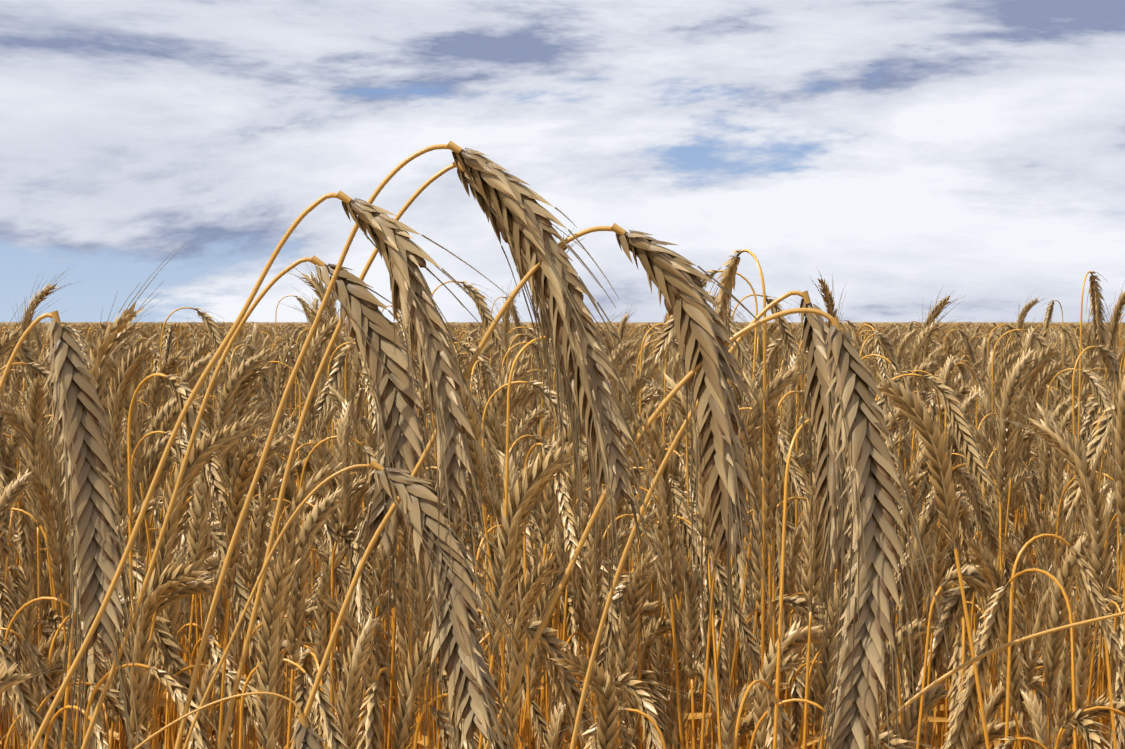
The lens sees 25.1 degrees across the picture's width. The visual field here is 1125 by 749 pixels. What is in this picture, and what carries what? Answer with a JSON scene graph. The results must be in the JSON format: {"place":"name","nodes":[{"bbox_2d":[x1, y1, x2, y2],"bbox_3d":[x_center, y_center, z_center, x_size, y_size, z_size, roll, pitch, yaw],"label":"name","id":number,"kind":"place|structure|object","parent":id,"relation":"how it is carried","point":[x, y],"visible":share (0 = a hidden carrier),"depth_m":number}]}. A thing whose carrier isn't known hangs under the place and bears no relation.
{"place":"outdoors","nodes":[
{"label":"outdoors","id":0,"kind":"place"},
{"bbox_2d":[0,322,1124,348],"bbox_3d":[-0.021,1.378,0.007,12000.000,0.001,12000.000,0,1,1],"label":"ground","id":1,"kind":"structure","parent":0,"point":[626,323],"depth_m":1892.76},
{"bbox_2d":[0,140,1124,748],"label":"wheat stalks","id":2,"kind":"object","parent":1,"relation":"on","point":[856,488],"visible":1,"depth_m":0.88},
{"bbox_2d":[0,0,1124,321],"label":"sky","id":3,"kind":"structure","parent":0,"point":[899,151]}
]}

